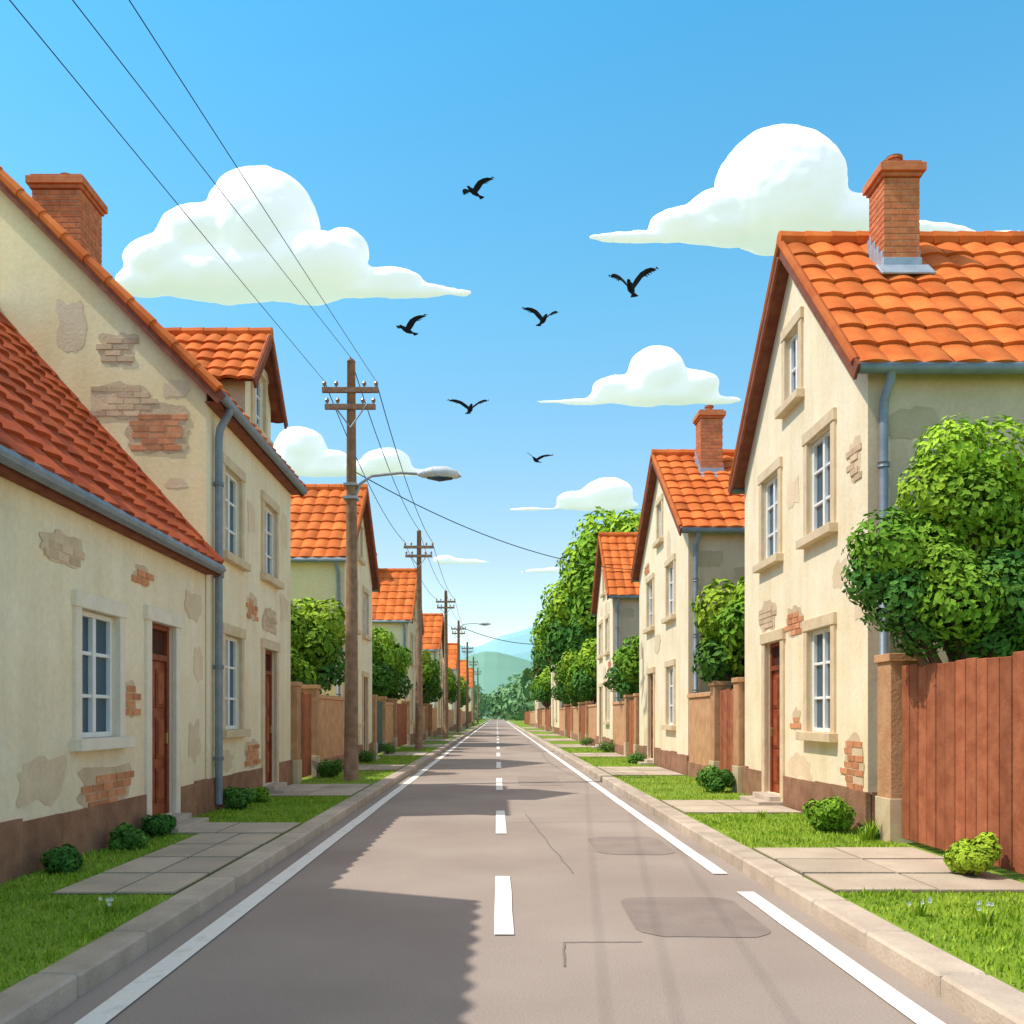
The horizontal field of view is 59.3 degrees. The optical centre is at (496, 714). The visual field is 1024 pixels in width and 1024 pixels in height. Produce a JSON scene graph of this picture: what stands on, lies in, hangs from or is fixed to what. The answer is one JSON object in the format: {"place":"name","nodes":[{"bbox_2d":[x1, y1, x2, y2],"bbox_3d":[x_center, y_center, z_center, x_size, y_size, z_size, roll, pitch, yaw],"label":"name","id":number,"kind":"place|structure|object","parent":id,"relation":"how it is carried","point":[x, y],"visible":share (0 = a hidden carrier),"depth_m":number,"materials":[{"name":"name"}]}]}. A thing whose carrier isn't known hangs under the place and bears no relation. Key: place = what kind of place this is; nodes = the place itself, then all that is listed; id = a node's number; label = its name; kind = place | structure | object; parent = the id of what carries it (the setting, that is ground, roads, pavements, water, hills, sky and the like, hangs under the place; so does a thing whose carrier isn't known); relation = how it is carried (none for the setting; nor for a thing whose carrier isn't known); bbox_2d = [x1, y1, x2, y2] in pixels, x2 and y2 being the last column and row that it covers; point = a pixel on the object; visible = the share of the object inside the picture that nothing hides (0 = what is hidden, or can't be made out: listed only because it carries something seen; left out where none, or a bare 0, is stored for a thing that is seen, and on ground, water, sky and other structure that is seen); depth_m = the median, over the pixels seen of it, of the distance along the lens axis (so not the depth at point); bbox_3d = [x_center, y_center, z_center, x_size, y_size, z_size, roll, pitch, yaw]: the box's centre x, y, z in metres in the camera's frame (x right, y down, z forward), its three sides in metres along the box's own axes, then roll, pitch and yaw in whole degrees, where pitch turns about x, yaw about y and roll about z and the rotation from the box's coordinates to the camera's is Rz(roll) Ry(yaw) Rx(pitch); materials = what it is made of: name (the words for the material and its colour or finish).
{"place":"outdoors","nodes":[
{"label":"outdoors","id":0,"kind":"place"},
{"bbox_2d":[0,190,205,778],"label":"walls","id":1,"kind":"structure","parent":0,"point":[41,272],"depth_m":13.32,"materials":[{"name":"paint"}]},
{"bbox_2d":[56,299,190,488],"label":"exposed brick gable","id":2,"kind":"structure","parent":1,"relation":"attached to","point":[153,426],"depth_m":13.31,"materials":[{"name":"brick"}]},
{"bbox_2d":[0,166,305,496],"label":"roof","id":3,"kind":"structure","parent":1,"relation":"on","point":[109,286],"depth_m":13.15,"materials":[{"name":"tile"}]},
{"bbox_2d":[25,172,107,265],"bbox_3d":[-7.020,-7.537,14.637,1.020,2.526,1.086,0,0,0],"label":"chimney","id":4,"kind":"object","parent":3,"relation":"on","point":[74,206],"visible":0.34,"depth_m":14.33,"materials":[{"name":"brick"}]},
{"bbox_2d":[165,327,287,428],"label":"dormer roof","id":5,"kind":"structure","parent":3,"relation":"on","point":[234,354],"depth_m":16.46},
{"bbox_2d":[251,369,272,446],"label":"dormer window","id":6,"kind":"structure","parent":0,"point":[256,406],"depth_m":17.14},
{"bbox_2d":[115,165,470,305],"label":"cloud","id":7,"kind":"structure","parent":0,"point":[175,254],"depth_m":581.08,"materials":[{"name":"white"}]},
{"bbox_2d":[291,562,344,706],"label":"walls","id":8,"kind":"structure","parent":0,"point":[317,581],"depth_m":25.40,"materials":[{"name":"paint"}]},
{"bbox_2d":[291,557,377,696],"bbox_3d":[-8.300,-1.506,28.200,8.400,5.813,6.160,0,0,0],"label":"gutter","id":9,"kind":"object","parent":8,"relation":"attached to","point":[335,560],"visible":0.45,"depth_m":25.15,"materials":[{"name":"metal"}]},
{"bbox_2d":[291,484,380,588],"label":"roof","id":10,"kind":"structure","parent":8,"relation":"on","point":[318,520],"depth_m":26.89,"materials":[{"name":"tile"}]},
{"bbox_2d":[274,426,421,477],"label":"cloud","id":11,"kind":"structure","parent":0,"point":[304,451],"depth_m":592.29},
{"bbox_2d":[372,623,407,703],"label":"walls","id":12,"kind":"structure","parent":0,"point":[396,629],"depth_m":43.50,"materials":[{"name":"paint"}]},
{"bbox_2d":[372,568,423,632],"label":"roof","id":13,"kind":"structure","parent":12,"relation":"on","point":[394,598],"depth_m":44.81,"materials":[{"name":"tile"}]},
{"bbox_2d":[422,651,436,707],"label":"walls","id":14,"kind":"structure","parent":0,"point":[432,654],"depth_m":64.50,"materials":[{"name":"paint"}]},
{"bbox_2d":[422,613,443,656],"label":"roof","id":15,"kind":"structure","parent":14,"relation":"on","point":[433,636],"depth_m":66.34,"materials":[{"name":"tile"}]},
{"bbox_2d":[460,651,532,717],"bbox_3d":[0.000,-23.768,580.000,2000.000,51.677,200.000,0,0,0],"label":"hills","id":16,"kind":"structure","parent":0,"point":[495,669],"depth_m":530.99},
{"bbox_2d":[460,625,537,661],"bbox_3d":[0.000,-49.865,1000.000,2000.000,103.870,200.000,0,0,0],"label":"hills","id":17,"kind":"structure","parent":0,"point":[519,650],"depth_m":967.67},
{"bbox_2d":[41,719,977,1023],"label":"road","id":18,"kind":"structure","parent":0,"point":[385,913],"depth_m":6.44,"materials":[{"name":"asphalt"}]},
{"bbox_2d":[74,720,945,1023],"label":"road marking","id":19,"kind":"object","parent":18,"relation":"on","point":[120,1000],"visible":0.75,"depth_m":6.70,"materials":[{"name":"paint"}]},
{"bbox_2d":[0,720,1023,1023],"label":"kerb","id":20,"kind":"structure","parent":18,"relation":"on","point":[964,988],"depth_m":6.22,"materials":[{"name":"concrete"}]},
{"bbox_2d":[0,720,1023,992],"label":"grass verge","id":21,"kind":"object","parent":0,"point":[44,964],"depth_m":7.11,"materials":[{"name":"plant"}]},
{"bbox_2d":[39,843,83,873],"bbox_3d":[-3.996,1.354,8.299,0.383,0.301,0.353,0,0,39],"label":"bush","id":22,"kind":"object","parent":21,"relation":"on","point":[67,858],"visible":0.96,"depth_m":8.19,"materials":[{"name":"green plant"}]},
{"bbox_2d":[0,476,204,821],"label":"front wall","id":23,"kind":"structure","parent":21,"relation":"on","point":[37,585],"depth_m":8.91,"materials":[{"name":"paint"}]},
{"bbox_2d":[70,589,134,751],"bbox_3d":[-4.295,-0.450,9.720,0.250,1.640,1.330,0,0,0],"label":"window","id":24,"kind":"structure","parent":23,"relation":"attached to","point":[92,681],"depth_m":9.72,"materials":[{"name":"clear glass"}]},
{"bbox_2d":[16,529,202,808],"bbox_3d":[-4.295,-0.369,10.597,0.030,2.910,5.123,0,0,0],"label":"exposed brick","id":25,"kind":"object","parent":23,"relation":"attached to","point":[41,778],"visible":0.98,"depth_m":9.42,"materials":[{"name":"brick"}]},
{"bbox_2d":[143,605,208,831],"bbox_3d":[-4.170,0.055,11.550,0.580,2.790,1.220,0,0,0],"label":"door frame","id":26,"kind":"structure","parent":23,"relation":"attached to","point":[156,714],"depth_m":11.70,"materials":[{"name":"stone"}]},
{"bbox_2d":[0,779,207,883],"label":"plinth","id":27,"kind":"structure","parent":21,"relation":"on","point":[24,845],"depth_m":9.06,"materials":[{"name":"paint"}]},
{"bbox_2d":[108,822,148,850],"bbox_3d":[-3.984,1.324,9.750,0.415,0.314,0.376,0,0,0],"label":"bush","id":28,"kind":"object","parent":21,"relation":"on","point":[127,835],"visible":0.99,"depth_m":9.65,"materials":[{"name":"green plant"}]},
{"bbox_2d":[140,813,176,836],"bbox_3d":[-4.046,1.326,10.743,0.426,0.324,0.438,0,0,-29],"label":"bush","id":29,"kind":"object","parent":21,"relation":"on","point":[163,824],"visible":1,"depth_m":10.62,"materials":[{"name":"green plant"}]},
{"bbox_2d":[223,786,257,809],"bbox_3d":[-3.966,1.294,13.925,0.521,0.390,0.542,0,0,-17],"label":"bush","id":30,"kind":"object","parent":21,"relation":"on","point":[239,798],"visible":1,"depth_m":13.81,"materials":[{"name":"green plant"}]},
{"bbox_2d":[206,393,290,784],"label":"front wall","id":31,"kind":"structure","parent":21,"relation":"on","point":[239,585],"depth_m":15.64,"materials":[{"name":"paint"}]},
{"bbox_2d":[223,622,250,737],"bbox_3d":[-4.295,-0.540,14.600,0.250,1.800,1.330,0,0,0],"label":"window","id":32,"kind":"structure","parent":31,"relation":"attached to","point":[230,730],"depth_m":14.89,"materials":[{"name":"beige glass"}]},
{"bbox_2d":[223,452,250,571],"bbox_3d":[-4.295,-3.260,14.600,0.250,1.660,1.330,0,0,0],"label":"window","id":33,"kind":"structure","parent":31,"relation":"attached to","point":[231,557],"depth_m":14.86,"materials":[{"name":"beige glass"}]},
{"bbox_2d":[214,499,288,772],"bbox_3d":[-4.295,-1.566,16.120,0.030,4.997,4.922,0,0,0],"label":"exposed brick","id":34,"kind":"object","parent":31,"relation":"attached to","point":[251,751],"visible":0.98,"depth_m":15.98,"materials":[{"name":"brick"}]},
{"bbox_2d":[205,391,307,804],"bbox_3d":[-4.134,-1.700,16.035,0.328,6.100,5.670,0,0,0],"label":"gutter","id":35,"kind":"object","parent":31,"relation":"attached to","point":[232,417],"visible":0.94,"depth_m":13.59,"materials":[{"name":"metal"}]},
{"bbox_2d":[260,490,283,589],"bbox_3d":[-4.295,-3.275,17.000,0.250,1.630,1.330,0,0,0],"label":"window","id":36,"kind":"structure","parent":31,"relation":"attached to","point":[266,575],"depth_m":17.18,"materials":[{"name":"beige glass"}]},
{"bbox_2d":[261,638,298,793],"bbox_3d":[-4.170,0.025,17.000,0.580,2.850,1.260,0,0,0],"label":"door frame","id":37,"kind":"structure","parent":31,"relation":"attached to","point":[277,787],"depth_m":17.21,"materials":[{"name":"stone"}]},
{"bbox_2d":[208,760,292,812],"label":"plinth","id":38,"kind":"structure","parent":21,"relation":"on","point":[249,779],"depth_m":15.31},
{"bbox_2d":[291,647,319,684],"bbox_3d":[-5.420,-0.121,22.236,1.936,3.309,1.905,0,0,-36],"label":"deciduous tree","id":39,"kind":"object","parent":21,"relation":"on","point":[305,676],"visible":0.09,"depth_m":21.99,"materials":[{"name":"green plant"}]},
{"bbox_2d":[291,682,320,783],"bbox_3d":[-4.380,0.400,20.100,0.420,2.200,2.420,0,0,0],"label":"wooden fence","id":40,"kind":"object","parent":21,"relation":"on","point":[305,756],"visible":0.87,"depth_m":20.12,"materials":[{"name":"brown wood"}]},
{"bbox_2d":[291,596,344,694],"bbox_3d":[-5.111,-0.790,23.636,2.864,4.699,2.932,0,0,10],"label":"deciduous tree","id":41,"kind":"object","parent":21,"relation":"on","point":[317,640],"visible":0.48,"depth_m":22.92,"materials":[{"name":"green plant"}]},
{"bbox_2d":[319,694,344,764],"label":"garden wall","id":42,"kind":"structure","parent":21,"relation":"on","point":[331,728],"depth_m":23.38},
{"bbox_2d":[322,358,378,780],"bbox_3d":[-3.240,-3.130,19.994,1.241,9.560,0.344,0,0,0],"label":"utility pole","id":43,"kind":"object","parent":21,"relation":"on","point":[351,761],"visible":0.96,"depth_m":19.89,"materials":[{"name":"wood"}]},
{"bbox_2d":[343,466,461,501],"bbox_3d":[-2.092,-5.150,20.000,2.616,0.740,0.400,0,0,0],"label":"street lamp","id":44,"kind":"object","parent":43,"relation":"attached to","point":[439,473],"visible":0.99,"depth_m":19.89,"materials":[{"name":"grey metal"}]},
{"bbox_2d":[345,518,371,749],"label":"front wall","id":45,"kind":"structure","parent":21,"relation":"on","point":[364,645],"depth_m":29.21,"materials":[{"name":"paint"}]},
{"bbox_2d":[362,671,379,759],"bbox_3d":[-4.170,0.025,29.264,0.580,2.850,1.260,0,0,0],"label":"door","id":46,"kind":"structure","parent":45,"relation":"attached to","point":[365,674],"depth_m":29.65,"materials":[{"name":"brown wood"}]},
{"bbox_2d":[372,695,386,756],"bbox_3d":[-4.380,0.400,32.650,0.420,2.200,3.120,0,0,0],"label":"wooden fence","id":47,"kind":"object","parent":21,"relation":"on","point":[378,720],"visible":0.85,"depth_m":32.66,"materials":[{"name":"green wood"}]},
{"bbox_2d":[372,630,397,695],"bbox_3d":[-5.320,-0.907,34.559,2.903,4.964,2.858,0,0,-25],"label":"deciduous tree","id":48,"kind":"object","parent":21,"relation":"on","point":[382,666],"visible":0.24,"depth_m":33.98,"materials":[{"name":"green plant"}]},
{"bbox_2d":[372,626,412,669],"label":"deciduous tree","id":49,"kind":"object","parent":21,"relation":"on","point":[383,634],"visible":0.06,"depth_m":40.61,"materials":[{"name":"green plant"}]},
{"bbox_2d":[374,645,413,701],"bbox_3d":[-5.046,-0.710,37.833,2.620,4.550,2.661,0,0,30],"label":"deciduous tree","id":50,"kind":"object","parent":21,"relation":"on","point":[400,683],"visible":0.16,"depth_m":37.62,"materials":[{"name":"green plant"}]},
{"bbox_2d":[387,698,410,749],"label":"wooden fence","id":51,"kind":"object","parent":21,"relation":"on","point":[401,724],"visible":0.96,"depth_m":40.56,"materials":[{"name":"brown wood"}]},
{"bbox_2d":[408,601,415,733],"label":"front wall","id":52,"kind":"structure","parent":21,"relation":"on","point":[411,627],"depth_m":45.80,"materials":[{"name":"paint"}]},
{"bbox_2d":[404,530,433,749],"bbox_3d":[-3.240,-3.020,37.394,1.241,9.340,0.344,0,0,0],"label":"utility pole","id":53,"kind":"object","parent":21,"relation":"on","point":[419,705],"visible":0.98,"depth_m":37.29,"materials":[{"name":"wood"}]},
{"bbox_2d":[422,649,441,701],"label":"deciduous tree","id":54,"kind":"object","parent":21,"relation":"on","point":[430,683],"visible":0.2,"depth_m":52.91,"materials":[{"name":"green plant"}]},
{"bbox_2d":[436,590,455,737],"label":"utility pole","id":55,"kind":"object","parent":21,"relation":"on","point":[445,711],"visible":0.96,"depth_m":56.89,"materials":[{"name":"wood"}]},
{"bbox_2d":[529,615,551,679],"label":"tall tree","id":56,"kind":"object","parent":21,"relation":"on","point":[540,663],"visible":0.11,"depth_m":84.88,"materials":[{"name":"green plant"}]},
{"bbox_2d":[532,576,587,671],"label":"tall tree","id":57,"kind":"object","parent":21,"relation":"on","point":[554,642],"visible":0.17,"depth_m":60.59,"materials":[{"name":"green plant"}]},
{"bbox_2d":[553,648,577,701],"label":"deciduous tree","id":58,"kind":"object","parent":21,"relation":"on","point":[564,663],"visible":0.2,"depth_m":56.35,"materials":[{"name":"green plant"}]},
{"bbox_2d":[566,637,596,702],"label":"deciduous tree","id":59,"kind":"object","parent":21,"relation":"on","point":[583,666],"visible":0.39,"depth_m":45.22,"materials":[{"name":"green plant"}]},
{"bbox_2d":[555,506,640,654],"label":"tall tree","id":60,"kind":"object","parent":21,"relation":"on","point":[580,586],"visible":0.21,"depth_m":48.99,"materials":[{"name":"green plant"}]},
{"bbox_2d":[597,565,612,744],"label":"front wall","id":61,"kind":"structure","parent":21,"relation":"on","point":[607,729],"depth_m":38.62,"materials":[{"name":"paint"}]},
{"bbox_2d":[612,701,623,754],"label":"garden wall","id":62,"kind":"structure","parent":21,"relation":"on","point":[618,724],"depth_m":33.85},
{"bbox_2d":[603,633,638,698],"bbox_3d":[5.295,-0.710,32.557,2.661,4.550,2.620,0,0,-11],"label":"deciduous tree","id":63,"kind":"object","parent":21,"relation":"on","point":[624,677],"visible":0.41,"depth_m":31.93,"materials":[{"name":"green plant"}]},
{"bbox_2d":[623,693,638,756],"bbox_3d":[4.650,0.400,30.300,0.420,2.200,2.620,0,0,0],"label":"wooden fence","id":64,"kind":"object","parent":21,"relation":"on","point":[631,723],"visible":0.63,"depth_m":30.61,"materials":[{"name":"brown wood"}]},
{"bbox_2d":[639,478,687,758],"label":"front wall","id":65,"kind":"structure","parent":21,"relation":"on","point":[673,634],"depth_m":24.70,"materials":[{"name":"paint"}]},
{"bbox_2d":[636,667,654,764],"bbox_3d":[4.440,0.025,26.606,0.580,2.850,1.260,0,0,0],"label":"door frame","id":66,"kind":"structure","parent":65,"relation":"attached to","point":[649,671],"depth_m":26.99,"materials":[{"name":"beige stone"}]},
{"bbox_2d":[661,659,675,729],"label":"window","id":67,"kind":"structure","parent":65,"relation":"attached to","point":[672,696],"depth_m":23.97,"materials":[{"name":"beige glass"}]},
{"bbox_2d":[661,553,675,623],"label":"window","id":68,"kind":"structure","parent":65,"relation":"attached to","point":[670,560],"depth_m":23.83,"materials":[{"name":"beige glass"}]},
{"bbox_2d":[638,745,688,774],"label":"plinth","id":69,"kind":"structure","parent":21,"relation":"on","point":[674,761],"depth_m":23.63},
{"bbox_2d":[687,692,709,778],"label":"garden wall","id":70,"kind":"structure","parent":21,"relation":"on","point":[699,731],"depth_m":20.33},
{"bbox_2d":[695,765,734,792],"bbox_3d":[4.116,1.208,16.884,0.740,0.552,0.658,0,0,0],"label":"bush","id":71,"kind":"object","parent":21,"relation":"on","point":[714,779],"visible":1,"depth_m":16.73,"materials":[{"name":"green plant"}]},
{"bbox_2d":[688,576,744,688],"bbox_3d":[5.357,-0.683,18.665,2.728,4.475,2.792,0,0,15],"label":"deciduous tree","id":72,"kind":"object","parent":21,"relation":"on","point":[719,659],"visible":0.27,"depth_m":18.49,"materials":[{"name":"green plant"}]},
{"bbox_2d":[708,677,744,792],"bbox_3d":[4.650,0.400,17.775,0.420,2.200,2.270,0,0,0],"label":"wooden fence","id":73,"kind":"object","parent":21,"relation":"on","point":[727,726],"visible":0.66,"depth_m":17.78,"materials":[{"name":"brown wood"}]},
{"bbox_2d":[745,275,867,795],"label":"front wall","id":74,"kind":"structure","parent":21,"relation":"on","point":[802,580],"depth_m":13.29,"materials":[{"name":"paint"}]},
{"bbox_2d":[739,628,785,805],"bbox_3d":[4.440,0.035,14.850,0.580,2.830,1.210,0,0,0],"label":"door","id":75,"kind":"structure","parent":74,"relation":"attached to","point":[777,715],"depth_m":15.01,"materials":[{"name":"brown wood"}]},
{"bbox_2d":[752,456,783,572],"bbox_3d":[4.565,-3.300,15.000,0.250,1.680,1.300,0,0,0],"label":"window","id":76,"kind":"structure","parent":74,"relation":"attached to","point":[774,555],"depth_m":15.05,"materials":[{"name":"beige glass"}]},
{"bbox_2d":[775,306,804,418],"bbox_3d":[4.565,-5.410,13.880,0.250,1.360,1.040,0,0,0],"label":"window","id":77,"kind":"structure","parent":74,"relation":"attached to","point":[792,400],"depth_m":13.98,"materials":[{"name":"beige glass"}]},
{"bbox_2d":[758,435,866,790],"bbox_3d":[4.565,-1.320,13.388,0.030,4.646,4.602,0,0,0],"label":"exposed brick","id":78,"kind":"object","parent":74,"relation":"attached to","point":[852,770],"visible":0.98,"depth_m":12.11,"materials":[{"name":"brick"}]},
{"bbox_2d":[796,612,837,742],"bbox_3d":[4.565,-0.510,12.720,0.250,1.760,1.330,0,0,0],"label":"window","id":79,"kind":"structure","parent":74,"relation":"attached to","point":[824,685],"depth_m":12.87,"materials":[{"name":"clear glass"}]},
{"bbox_2d":[796,407,837,549],"bbox_3d":[4.565,-3.300,12.720,0.250,1.680,1.330,0,0,0],"label":"window","id":80,"kind":"structure","parent":74,"relation":"attached to","point":[824,524],"depth_m":12.82,"materials":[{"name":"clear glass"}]},
{"bbox_2d":[742,765,870,829],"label":"plinth","id":81,"kind":"structure","parent":21,"relation":"on","point":[798,794],"depth_m":13.01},
{"bbox_2d":[802,796,856,832],"bbox_3d":[4.130,1.235,11.172,0.569,0.504,0.611,0,0,-29],"label":"bush","id":82,"kind":"object","parent":21,"relation":"on","point":[833,814],"visible":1,"depth_m":11.02,"materials":[{"name":"green plant"}]},
{"bbox_2d":[840,413,1023,666],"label":"deciduous tree","id":83,"kind":"object","parent":21,"relation":"on","point":[949,587],"visible":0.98,"depth_m":9.28,"materials":[{"name":"green plant"}]},
{"bbox_2d":[874,651,1023,874],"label":"wooden fence","id":84,"kind":"object","parent":21,"relation":"on","point":[950,753],"visible":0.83,"depth_m":9.05,"materials":[{"name":"brown wood"}]},
{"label":"walls","id":85,"kind":"object","parent":21,"relation":"on","visible":0},
{"bbox_2d":[0,312,223,577],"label":"roof","id":86,"kind":"structure","parent":85,"relation":"on","point":[49,421],"depth_m":10.89,"materials":[{"name":"red tile"}]},
{"bbox_2d":[0,444,225,574],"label":"gutter","id":87,"kind":"object","parent":86,"relation":"attached to","point":[22,471],"visible":1,"depth_m":9.18,"materials":[{"name":"metal"}]},
{"bbox_2d":[0,0,1023,646],"label":"sky","id":88,"kind":"structure","parent":0,"point":[587,118],"materials":[{"name":"blue"}]},
{"bbox_2d":[50,726,1023,894],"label":"pavement","id":89,"kind":"structure","parent":0,"point":[209,848],"depth_m":8.89,"materials":[{"name":"concrete"}]},
{"bbox_2d":[943,832,1002,875],"bbox_3d":[4.250,1.261,8.036,0.438,0.437,0.503,0,0,0],"label":"bush","id":90,"kind":"object","parent":89,"relation":"on","point":[979,855],"visible":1,"depth_m":7.92,"materials":[{"name":"green plant"}]},
{"bbox_2d":[510,477,637,510],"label":"cloud","id":91,"kind":"structure","parent":0,"point":[611,493],"depth_m":593.72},
{"bbox_2d":[613,599,638,701],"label":"walls","id":92,"kind":"structure","parent":0,"point":[628,617],"depth_m":35.50,"materials":[{"name":"paint"}]},
{"bbox_2d":[591,532,638,613],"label":"roof","id":93,"kind":"structure","parent":92,"relation":"on","point":[616,549],"depth_m":37.19,"materials":[{"name":"tile"}]},
{"bbox_2d":[538,345,740,406],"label":"cloud","id":94,"kind":"structure","parent":0,"point":[658,375],"depth_m":591.43,"materials":[{"name":"white"}]},
{"bbox_2d":[688,533,744,754],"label":"walls","id":95,"kind":"structure","parent":0,"point":[721,556],"depth_m":21.50,"materials":[{"name":"paint"}]},
{"bbox_2d":[630,449,744,578],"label":"roof","id":96,"kind":"structure","parent":95,"relation":"on","point":[695,498],"depth_m":23.27,"materials":[{"name":"tile"}]},
{"bbox_2d":[693,405,728,476],"bbox_3d":[5.750,-7.322,24.317,0.840,2.096,0.906,0,0,0],"label":"chimney","id":97,"kind":"object","parent":96,"relation":"on","point":[707,422],"visible":0.79,"depth_m":24.10,"materials":[{"name":"brick"}]},
{"bbox_2d":[633,527,744,692],"bbox_3d":[8.570,-1.518,25.200,8.400,5.837,7.960,0,0,0],"label":"gutter","id":98,"kind":"object","parent":95,"relation":"attached to","point":[698,531],"visible":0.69,"depth_m":21.37,"materials":[{"name":"metal"}]},
{"bbox_2d":[590,124,1011,255],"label":"cloud","id":99,"kind":"structure","parent":0,"point":[772,181],"depth_m":580.83,"materials":[{"name":"white"}]},
{"bbox_2d":[868,374,1023,824],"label":"walls","id":100,"kind":"structure","parent":0,"point":[917,402],"depth_m":11.09,"materials":[{"name":"paint"}]},
{"bbox_2d":[728,231,1023,487],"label":"roof","id":101,"kind":"structure","parent":100,"relation":"on","point":[965,303],"depth_m":12.42,"materials":[{"name":"tile"}]},
{"bbox_2d":[728,251,860,495],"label":"bargeboards","id":102,"kind":"object","parent":101,"relation":"attached to","point":[853,369],"visible":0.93,"depth_m":14.01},
{"bbox_2d":[862,153,935,274],"bbox_3d":[5.820,-7.197,13.117,0.760,1.926,0.826,0,0,0],"label":"chimney","id":103,"kind":"object","parent":101,"relation":"on","point":[890,189],"visible":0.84,"depth_m":12.94,"materials":[{"name":"brick"}]},
{"bbox_2d":[732,362,1023,654],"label":"gutter","id":104,"kind":"object","parent":100,"relation":"attached to","point":[890,370],"visible":0.46,"depth_m":10.86,"materials":[{"name":"metal"}]},
{"label":"ground","id":105,"kind":"structure","parent":0,"visible":0},
{"bbox_2d":[474,667,534,720],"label":"distant trees","id":106,"kind":"object","parent":105,"relation":"on","point":[508,700],"visible":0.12,"depth_m":237.48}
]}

